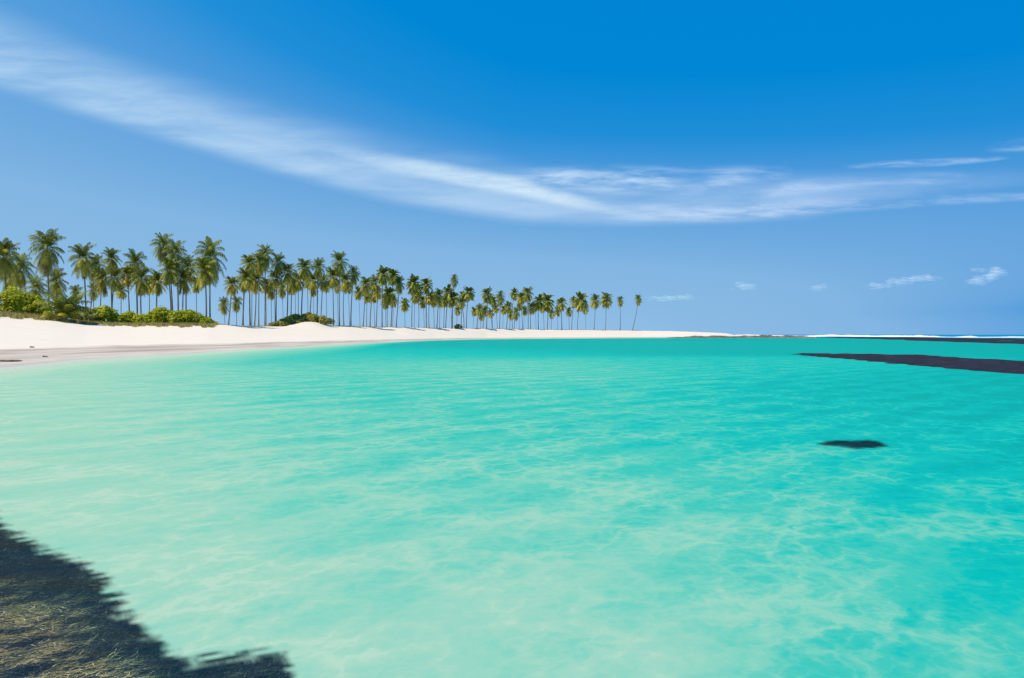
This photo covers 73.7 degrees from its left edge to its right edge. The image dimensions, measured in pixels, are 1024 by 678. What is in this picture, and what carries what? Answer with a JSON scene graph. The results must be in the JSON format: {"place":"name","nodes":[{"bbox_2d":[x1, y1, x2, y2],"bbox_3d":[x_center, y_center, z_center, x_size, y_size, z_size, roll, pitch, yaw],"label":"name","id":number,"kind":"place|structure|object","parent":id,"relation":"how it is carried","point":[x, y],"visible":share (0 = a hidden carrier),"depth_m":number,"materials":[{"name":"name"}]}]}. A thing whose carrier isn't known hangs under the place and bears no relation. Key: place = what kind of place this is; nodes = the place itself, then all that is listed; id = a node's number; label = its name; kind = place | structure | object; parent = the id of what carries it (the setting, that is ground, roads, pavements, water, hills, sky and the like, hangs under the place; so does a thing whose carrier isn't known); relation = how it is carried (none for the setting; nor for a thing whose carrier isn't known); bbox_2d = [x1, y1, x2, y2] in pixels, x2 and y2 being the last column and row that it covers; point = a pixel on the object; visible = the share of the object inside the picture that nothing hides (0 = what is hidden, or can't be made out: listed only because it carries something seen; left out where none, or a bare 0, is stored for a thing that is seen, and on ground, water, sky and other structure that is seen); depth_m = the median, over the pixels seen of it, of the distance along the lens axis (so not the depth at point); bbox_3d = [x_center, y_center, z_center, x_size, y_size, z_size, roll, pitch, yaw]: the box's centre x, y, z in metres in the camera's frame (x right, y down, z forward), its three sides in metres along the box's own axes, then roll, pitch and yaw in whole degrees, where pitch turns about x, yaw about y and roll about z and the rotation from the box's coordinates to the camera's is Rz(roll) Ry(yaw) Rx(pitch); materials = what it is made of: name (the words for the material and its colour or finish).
{"place":"outdoors","nodes":[
{"label":"outdoors","id":0,"kind":"place"},
{"bbox_2d":[0,316,735,371],"bbox_3d":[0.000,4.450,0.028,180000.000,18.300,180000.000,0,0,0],"label":"sand ground","id":1,"kind":"structure","parent":0,"point":[57,342],"depth_m":107.34,"materials":[{"name":"sand"}]},
{"bbox_2d":[0,238,22,290],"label":"coconut palm","id":2,"kind":"object","parent":1,"relation":"on","point":[6,261],"visible":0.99,"depth_m":129.68,"materials":[{"name":"green plant"}]},
{"bbox_2d":[7,252,35,290],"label":"coconut palm","id":3,"kind":"object","parent":1,"relation":"on","point":[18,279],"visible":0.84,"depth_m":149.46,"materials":[{"name":"green plant"}]},
{"bbox_2d":[0,286,43,313],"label":"shrub","id":4,"kind":"object","parent":1,"relation":"on","point":[14,300],"visible":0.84,"depth_m":126.36,"materials":[{"name":"green plant"}]},
{"bbox_2d":[23,275,47,298],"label":"coconut palm","id":5,"kind":"object","parent":1,"relation":"on","point":[35,283],"visible":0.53,"depth_m":161.49,"materials":[{"name":"green plant"}]},
{"bbox_2d":[23,299,52,314],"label":"shrub","id":6,"kind":"object","parent":1,"relation":"on","point":[33,307],"visible":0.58,"depth_m":126.47,"materials":[{"name":"green plant"}]},
{"bbox_2d":[27,228,65,304],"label":"coconut palm","id":7,"kind":"object","parent":1,"relation":"on","point":[46,257],"visible":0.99,"depth_m":141.13,"materials":[{"name":"green plant"}]},
{"bbox_2d":[45,268,68,299],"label":"coconut palm","id":8,"kind":"object","parent":1,"relation":"on","point":[55,285],"visible":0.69,"depth_m":153.66,"materials":[{"name":"green plant"}]},
{"bbox_2d":[35,287,94,320],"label":"young palm","id":9,"kind":"object","parent":1,"relation":"on","point":[61,303],"visible":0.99,"depth_m":121.91,"materials":[{"name":"green plant"}]},
{"bbox_2d":[67,242,98,305],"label":"coconut palm","id":10,"kind":"object","parent":1,"relation":"on","point":[83,267],"visible":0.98,"depth_m":142.00,"materials":[{"name":"green plant"}]},
{"bbox_2d":[72,306,100,321],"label":"shrub","id":11,"kind":"object","parent":1,"relation":"on","point":[93,317],"visible":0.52,"depth_m":133.16,"materials":[{"name":"green plant"}]},
{"bbox_2d":[87,282,98,307],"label":"coconut palm","id":12,"kind":"object","parent":1,"relation":"on","point":[94,297],"visible":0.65,"depth_m":169.81,"materials":[{"name":"green plant"}]},
{"bbox_2d":[87,254,107,307],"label":"coconut palm","id":13,"kind":"object","parent":1,"relation":"on","point":[97,263],"visible":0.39,"depth_m":158.49,"materials":[{"name":"green plant"}]},
{"bbox_2d":[91,266,110,305],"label":"coconut palm","id":14,"kind":"object","parent":1,"relation":"on","point":[101,282],"visible":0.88,"depth_m":153.30,"materials":[{"name":"green plant"}]},
{"bbox_2d":[90,304,125,322],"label":"shrub","id":15,"kind":"object","parent":1,"relation":"on","point":[106,313],"visible":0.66,"depth_m":135.63,"materials":[{"name":"green plant"}]},
{"bbox_2d":[100,246,121,303],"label":"coconut palm","id":16,"kind":"object","parent":1,"relation":"on","point":[110,254],"visible":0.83,"depth_m":150.87,"materials":[{"name":"green plant"}]},
{"bbox_2d":[105,265,125,308],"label":"coconut palm","id":17,"kind":"object","parent":1,"relation":"on","point":[114,281],"visible":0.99,"depth_m":143.68,"materials":[{"name":"green plant"}]},
{"bbox_2d":[114,285,129,307],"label":"coconut palm","id":18,"kind":"object","parent":1,"relation":"on","point":[122,294],"visible":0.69,"depth_m":172.48,"materials":[{"name":"green plant"}]},
{"bbox_2d":[119,265,135,310],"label":"coconut palm","id":19,"kind":"object","parent":1,"relation":"on","point":[127,277],"visible":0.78,"depth_m":147.59,"materials":[{"name":"green plant"}]},
{"bbox_2d":[111,311,153,323],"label":"shrub","id":20,"kind":"object","parent":1,"relation":"on","point":[131,317],"visible":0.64,"depth_m":138.17,"materials":[{"name":"green plant"}]},
{"bbox_2d":[123,248,146,313],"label":"coconut palm","id":21,"kind":"object","parent":1,"relation":"on","point":[134,258],"visible":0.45,"depth_m":154.28,"materials":[{"name":"green plant"}]},
{"bbox_2d":[128,263,154,313],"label":"coconut palm","id":22,"kind":"object","parent":1,"relation":"on","point":[141,288],"visible":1,"depth_m":142.19,"materials":[{"name":"green plant"}]},
{"bbox_2d":[0,523,294,677],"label":"reef rock","id":23,"kind":"object","parent":1,"relation":"on","point":[261,659],"visible":0.44,"depth_m":3.63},
{"bbox_2d":[0,518,293,677],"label":"seaweed","id":24,"kind":"object","parent":23,"relation":"on","point":[68,586],"visible":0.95,"depth_m":3.71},
{"bbox_2d":[149,269,167,307],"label":"coconut palm","id":25,"kind":"object","parent":1,"relation":"on","point":[156,286],"visible":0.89,"depth_m":161.54,"materials":[{"name":"green plant"}]},
{"bbox_2d":[149,232,175,309],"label":"coconut palm","id":26,"kind":"object","parent":1,"relation":"on","point":[162,243],"visible":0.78,"depth_m":154.47,"materials":[{"name":"green plant"}]},
{"bbox_2d":[142,305,183,322],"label":"shrub","id":27,"kind":"object","parent":1,"relation":"on","point":[158,314],"visible":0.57,"depth_m":140.94,"materials":[{"name":"green plant"}]},
{"bbox_2d":[156,256,181,309],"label":"coconut palm","id":28,"kind":"object","parent":1,"relation":"on","point":[170,275],"visible":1,"depth_m":147.42,"materials":[{"name":"green plant"}]},
{"bbox_2d":[162,239,188,310],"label":"coconut palm","id":29,"kind":"object","parent":1,"relation":"on","point":[175,249],"visible":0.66,"depth_m":152.25,"materials":[{"name":"green plant"}]},
{"bbox_2d":[172,267,193,307],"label":"coconut palm","id":30,"kind":"object","parent":1,"relation":"on","point":[183,285],"visible":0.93,"depth_m":149.75,"materials":[{"name":"green plant"}]},
{"bbox_2d":[167,308,205,322],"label":"shrub","id":31,"kind":"object","parent":1,"relation":"on","point":[189,315],"visible":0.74,"depth_m":142.22,"materials":[{"name":"green plant"}]},
{"bbox_2d":[180,255,196,310],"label":"coconut palm","id":32,"kind":"object","parent":1,"relation":"on","point":[188,264],"visible":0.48,"depth_m":159.59,"materials":[{"name":"green plant"}]},
{"bbox_2d":[189,276,203,311],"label":"coconut palm","id":33,"kind":"object","parent":1,"relation":"on","point":[195,290],"visible":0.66,"depth_m":178.44,"materials":[{"name":"green plant"}]},
{"bbox_2d":[190,316,216,323],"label":"shrub","id":34,"kind":"object","parent":1,"relation":"on","point":[207,319],"visible":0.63,"depth_m":143.25,"materials":[{"name":"green plant"}]},
{"bbox_2d":[189,257,220,316],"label":"coconut palm","id":35,"kind":"object","parent":1,"relation":"on","point":[204,277],"visible":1,"depth_m":146.44,"materials":[{"name":"green plant"}]},
{"bbox_2d":[192,236,227,317],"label":"coconut palm","id":36,"kind":"object","parent":1,"relation":"on","point":[209,250],"visible":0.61,"depth_m":152.04,"materials":[{"name":"green plant"}]},
{"bbox_2d":[217,296,229,319],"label":"coconut palm","id":37,"kind":"object","parent":1,"relation":"on","point":[223,300],"visible":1,"depth_m":185.85,"materials":[{"name":"green plant"}]},
{"bbox_2d":[223,276,239,323],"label":"coconut palm","id":38,"kind":"object","parent":1,"relation":"on","point":[232,288],"visible":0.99,"depth_m":171.31,"materials":[{"name":"green plant"}]},
{"bbox_2d":[231,295,242,324],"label":"coconut palm","id":39,"kind":"object","parent":1,"relation":"on","point":[236,305],"visible":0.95,"depth_m":191.22,"materials":[{"name":"green plant"}]},
{"bbox_2d":[235,267,255,325],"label":"coconut palm","id":40,"kind":"object","parent":1,"relation":"on","point":[245,284],"visible":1,"depth_m":171.27,"materials":[{"name":"green plant"}]},
{"bbox_2d":[239,254,259,325],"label":"coconut palm","id":41,"kind":"object","parent":1,"relation":"on","point":[249,260],"visible":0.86,"depth_m":174.28,"materials":[{"name":"green plant"}]},
{"bbox_2d":[247,271,264,325],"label":"coconut palm","id":42,"kind":"object","parent":1,"relation":"on","point":[256,290],"visible":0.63,"depth_m":182.01,"materials":[{"name":"green plant"}]},
{"bbox_2d":[252,251,270,325],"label":"coconut palm","id":43,"kind":"object","parent":1,"relation":"on","point":[260,269],"visible":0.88,"depth_m":178.51,"materials":[{"name":"green plant"}]},
{"bbox_2d":[255,244,274,325],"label":"coconut palm","id":44,"kind":"object","parent":1,"relation":"on","point":[266,250],"visible":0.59,"depth_m":181.91,"materials":[{"name":"green plant"}]},
{"bbox_2d":[260,277,272,324],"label":"coconut palm","id":45,"kind":"object","parent":1,"relation":"on","point":[267,289],"visible":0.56,"depth_m":203.34,"materials":[{"name":"green plant"}]},
{"bbox_2d":[264,282,278,321],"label":"coconut palm","id":46,"kind":"object","parent":1,"relation":"on","point":[270,295],"visible":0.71,"depth_m":205.74,"materials":[{"name":"green plant"}]},
{"bbox_2d":[267,270,282,320],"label":"coconut palm","id":47,"kind":"object","parent":1,"relation":"on","point":[275,281],"visible":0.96,"depth_m":185.35,"materials":[{"name":"green plant"}]},
{"bbox_2d":[270,252,285,320],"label":"coconut palm","id":48,"kind":"object","parent":1,"relation":"on","point":[277,267],"visible":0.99,"depth_m":184.82,"materials":[{"name":"green plant"}]},
{"bbox_2d":[277,281,286,303],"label":"coconut palm","id":49,"kind":"object","parent":1,"relation":"on","point":[282,293],"visible":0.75,"depth_m":210.06,"materials":[{"name":"green plant"}]},
{"bbox_2d":[278,262,295,315],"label":"coconut palm","id":50,"kind":"object","parent":1,"relation":"on","point":[287,279],"visible":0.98,"depth_m":186.23,"materials":[{"name":"green plant"}]},
{"bbox_2d":[279,316,300,324],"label":"shrub","id":51,"kind":"object","parent":1,"relation":"on","point":[289,320],"visible":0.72,"depth_m":179.55,"materials":[{"name":"green plant"}]},
{"bbox_2d":[282,277,299,314],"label":"coconut palm","id":52,"kind":"object","parent":1,"relation":"on","point":[292,289],"visible":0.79,"depth_m":190.29,"materials":[{"name":"green plant"}]},
{"bbox_2d":[291,271,304,313],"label":"coconut palm","id":53,"kind":"object","parent":1,"relation":"on","point":[298,283],"visible":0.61,"depth_m":196.33,"materials":[{"name":"green plant"}]},
{"bbox_2d":[295,258,312,314],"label":"coconut palm","id":54,"kind":"object","parent":1,"relation":"on","point":[304,272],"visible":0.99,"depth_m":190.85,"materials":[{"name":"green plant"}]},
{"bbox_2d":[301,312,318,321],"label":"shrub","id":55,"kind":"object","parent":1,"relation":"on","point":[310,317],"visible":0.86,"depth_m":183.93,"materials":[{"name":"green plant"}]},
{"bbox_2d":[305,273,320,311],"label":"coconut palm","id":56,"kind":"object","parent":1,"relation":"on","point":[312,285],"visible":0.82,"depth_m":201.71,"materials":[{"name":"green plant"}]},
{"bbox_2d":[311,257,326,314],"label":"coconut palm","id":57,"kind":"object","parent":1,"relation":"on","point":[318,266],"visible":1,"depth_m":194.39,"materials":[{"name":"green plant"}]},
{"bbox_2d":[0,309,642,330],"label":"dune grass","id":58,"kind":"structure","parent":1,"relation":"on","point":[16,315],"depth_m":130.00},
{"bbox_2d":[317,273,327,315],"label":"coconut palm","id":59,"kind":"object","parent":1,"relation":"on","point":[323,286],"visible":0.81,"depth_m":203.39,"materials":[{"name":"green plant"}]},
{"bbox_2d":[312,315,334,324],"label":"shrub","id":60,"kind":"object","parent":1,"relation":"on","point":[324,319],"visible":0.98,"depth_m":183.61,"materials":[{"name":"green plant"}]},
{"bbox_2d":[325,266,340,318],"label":"coconut palm","id":61,"kind":"object","parent":1,"relation":"on","point":[332,281],"visible":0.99,"depth_m":204.90,"materials":[{"name":"green plant"}]},
{"bbox_2d":[330,250,349,325],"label":"coconut palm","id":62,"kind":"object","parent":1,"relation":"on","point":[337,264],"visible":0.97,"depth_m":205.66,"materials":[{"name":"green plant"}]},
{"bbox_2d":[337,272,351,325],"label":"coconut palm","id":63,"kind":"object","parent":1,"relation":"on","point":[344,286],"visible":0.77,"depth_m":211.95,"materials":[{"name":"green plant"}]},
{"bbox_2d":[347,265,360,325],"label":"coconut palm","id":64,"kind":"object","parent":1,"relation":"on","point":[354,274],"visible":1,"depth_m":208.11,"materials":[{"name":"green plant"}]},
{"bbox_2d":[352,285,363,316],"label":"coconut palm","id":65,"kind":"object","parent":1,"relation":"on","point":[357,296],"visible":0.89,"depth_m":244.38,"materials":[{"name":"green plant"}]},
{"bbox_2d":[358,276,373,325],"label":"coconut palm","id":66,"kind":"object","parent":1,"relation":"on","point":[365,288],"visible":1,"depth_m":219.45,"materials":[{"name":"green plant"}]},
{"bbox_2d":[368,274,379,326],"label":"coconut palm","id":67,"kind":"object","parent":1,"relation":"on","point":[374,287],"visible":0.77,"depth_m":228.82,"materials":[{"name":"green plant"}]},
{"bbox_2d":[373,285,381,326],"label":"coconut palm","id":68,"kind":"object","parent":1,"relation":"on","point":[378,295],"visible":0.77,"depth_m":233.10,"materials":[{"name":"green plant"}]},
{"bbox_2d":[375,265,390,326],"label":"coconut palm","id":69,"kind":"object","parent":1,"relation":"on","point":[381,276],"visible":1,"depth_m":224.93,"materials":[{"name":"green plant"}]},
{"bbox_2d":[383,285,395,326],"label":"coconut palm","id":70,"kind":"object","parent":1,"relation":"on","point":[389,296],"visible":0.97,"depth_m":232.51,"materials":[{"name":"green plant"}]},
{"bbox_2d":[387,268,400,326],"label":"coconut palm","id":71,"kind":"object","parent":1,"relation":"on","point":[393,279],"visible":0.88,"depth_m":237.69,"materials":[{"name":"green plant"}]},
{"bbox_2d":[394,275,404,326],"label":"coconut palm","id":72,"kind":"object","parent":1,"relation":"on","point":[399,287],"visible":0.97,"depth_m":239.12,"materials":[{"name":"green plant"}]},
{"bbox_2d":[400,297,410,311],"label":"coconut palm","id":73,"kind":"object","parent":1,"relation":"on","point":[404,306],"visible":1,"depth_m":275.40,"materials":[{"name":"green plant"}]},
{"bbox_2d":[405,274,422,327],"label":"coconut palm","id":74,"kind":"object","parent":1,"relation":"on","point":[412,284],"visible":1,"depth_m":242.01,"materials":[{"name":"green plant"}]},
{"bbox_2d":[410,284,423,326],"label":"coconut palm","id":75,"kind":"object","parent":1,"relation":"on","point":[418,296],"visible":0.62,"depth_m":254.33,"materials":[{"name":"green plant"}]},
{"bbox_2d":[420,276,433,327],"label":"coconut palm","id":76,"kind":"object","parent":1,"relation":"on","point":[426,287],"visible":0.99,"depth_m":254.42,"materials":[{"name":"green plant"}]},
{"bbox_2d":[424,290,434,327],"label":"coconut palm","id":77,"kind":"object","parent":1,"relation":"on","point":[429,301],"visible":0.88,"depth_m":259.78,"materials":[{"name":"green plant"}]},
{"bbox_2d":[432,288,443,327],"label":"coconut palm","id":78,"kind":"object","parent":1,"relation":"on","point":[438,298],"visible":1,"depth_m":257.07,"materials":[{"name":"green plant"}]},
{"bbox_2d":[442,284,453,327],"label":"coconut palm","id":79,"kind":"object","parent":1,"relation":"on","point":[447,293],"visible":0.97,"depth_m":268.50,"materials":[{"name":"green plant"}]},
{"bbox_2d":[448,292,459,327],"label":"coconut palm","id":80,"kind":"object","parent":1,"relation":"on","point":[454,300],"visible":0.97,"depth_m":269.13,"materials":[{"name":"green plant"}]},
{"bbox_2d":[450,274,458,327],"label":"coconut palm","id":81,"kind":"object","parent":1,"relation":"on","point":[453,278],"visible":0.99,"depth_m":275.55,"materials":[{"name":"green plant"}]},
{"bbox_2d":[462,286,474,328],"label":"coconut palm","id":82,"kind":"object","parent":1,"relation":"on","point":[469,294],"visible":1,"depth_m":275.89,"materials":[{"name":"green plant"}]},
{"bbox_2d":[475,303,484,327],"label":"coconut palm","id":83,"kind":"object","parent":1,"relation":"on","point":[479,310],"visible":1,"depth_m":283.20,"materials":[{"name":"green plant"}]},
{"bbox_2d":[481,286,494,328],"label":"coconut palm","id":84,"kind":"object","parent":1,"relation":"on","point":[486,296],"visible":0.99,"depth_m":287.92,"materials":[{"name":"green plant"}]},
{"bbox_2d":[495,290,504,328],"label":"coconut palm","id":85,"kind":"object","parent":1,"relation":"on","point":[499,299],"visible":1,"depth_m":296.01,"materials":[{"name":"green plant"}]},
{"bbox_2d":[503,301,512,328],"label":"coconut palm","id":86,"kind":"object","parent":1,"relation":"on","point":[508,310],"visible":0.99,"depth_m":304.39,"materials":[{"name":"green plant"}]},
{"bbox_2d":[515,292,526,328],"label":"coconut palm","id":87,"kind":"object","parent":1,"relation":"on","point":[521,300],"visible":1,"depth_m":309.40,"materials":[{"name":"green plant"}]},
{"bbox_2d":[522,286,533,328],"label":"coconut palm","id":88,"kind":"object","parent":1,"relation":"on","point":[528,292],"visible":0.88,"depth_m":318.85,"materials":[{"name":"green plant"}]},
{"bbox_2d":[527,302,535,328],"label":"coconut palm","id":89,"kind":"object","parent":1,"relation":"on","point":[530,306],"visible":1,"depth_m":322.11,"materials":[{"name":"green plant"}]},
{"bbox_2d":[532,294,546,329],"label":"coconut palm","id":90,"kind":"object","parent":1,"relation":"on","point":[538,301],"visible":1,"depth_m":323.40,"materials":[{"name":"green plant"}]},
{"bbox_2d":[542,292,554,328],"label":"coconut palm","id":91,"kind":"object","parent":1,"relation":"on","point":[548,306],"visible":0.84,"depth_m":331.39,"materials":[{"name":"green plant"}]},
{"bbox_2d":[555,297,567,329],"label":"coconut palm","id":92,"kind":"object","parent":1,"relation":"on","point":[559,305],"visible":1,"depth_m":334.28,"materials":[{"name":"green plant"}]},
{"bbox_2d":[573,291,588,329],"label":"coconut palm","id":93,"kind":"object","parent":1,"relation":"on","point":[582,302],"visible":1,"depth_m":345.87,"materials":[{"name":"green plant"}]},
{"bbox_2d":[589,293,601,329],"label":"coconut palm","id":94,"kind":"object","parent":1,"relation":"on","point":[595,303],"visible":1,"depth_m":354.52,"materials":[{"name":"green plant"}]},
{"bbox_2d":[600,292,612,329],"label":"coconut palm","id":95,"kind":"object","parent":1,"relation":"on","point":[606,303],"visible":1,"depth_m":368.78,"materials":[{"name":"green plant"}]},
{"bbox_2d":[668,335,816,337],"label":"shore rocks","id":96,"kind":"object","parent":1,"relation":"on","point":[755,336],"visible":0.87,"depth_m":342.32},
{"bbox_2d":[400,163,584,205],"bbox_3d":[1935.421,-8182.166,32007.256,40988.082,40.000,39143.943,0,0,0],"label":"cloud","id":97,"kind":"structure","parent":0,"point":[510,185],"depth_m":35942.87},
{"bbox_2d":[0,335,1023,677],"bbox_3d":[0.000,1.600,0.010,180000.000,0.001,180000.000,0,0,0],"label":"sea water","id":98,"kind":"structure","parent":0,"point":[572,509],"depth_m":6.51,"materials":[{"name":"liquid"}]},
{"bbox_2d":[819,441,884,448],"bbox_3d":[5.144,1.590,10.259,1.270,0.076,3.050,0,0,35],"label":"coral rock","id":99,"kind":"object","parent":98,"relation":"in","point":[851,445],"visible":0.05,"depth_m":10.05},
{"bbox_2d":[792,353,1023,373],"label":"reef","id":100,"kind":"object","parent":98,"relation":"on","point":[1000,366],"visible":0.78,"depth_m":39.71},
{"bbox_2d":[809,335,1023,337],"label":"surf foam","id":101,"kind":"object","parent":98,"relation":"on","point":[901,336],"visible":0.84,"depth_m":504.43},
{"bbox_2d":[826,336,1023,343],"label":"reef","id":102,"kind":"object","parent":98,"relation":"on","point":[1002,340],"visible":0.85,"depth_m":217.47},
{"bbox_2d":[0,0,1023,334],"label":"sky","id":103,"kind":"structure","parent":0,"point":[863,159],"materials":[{"name":"blue"}]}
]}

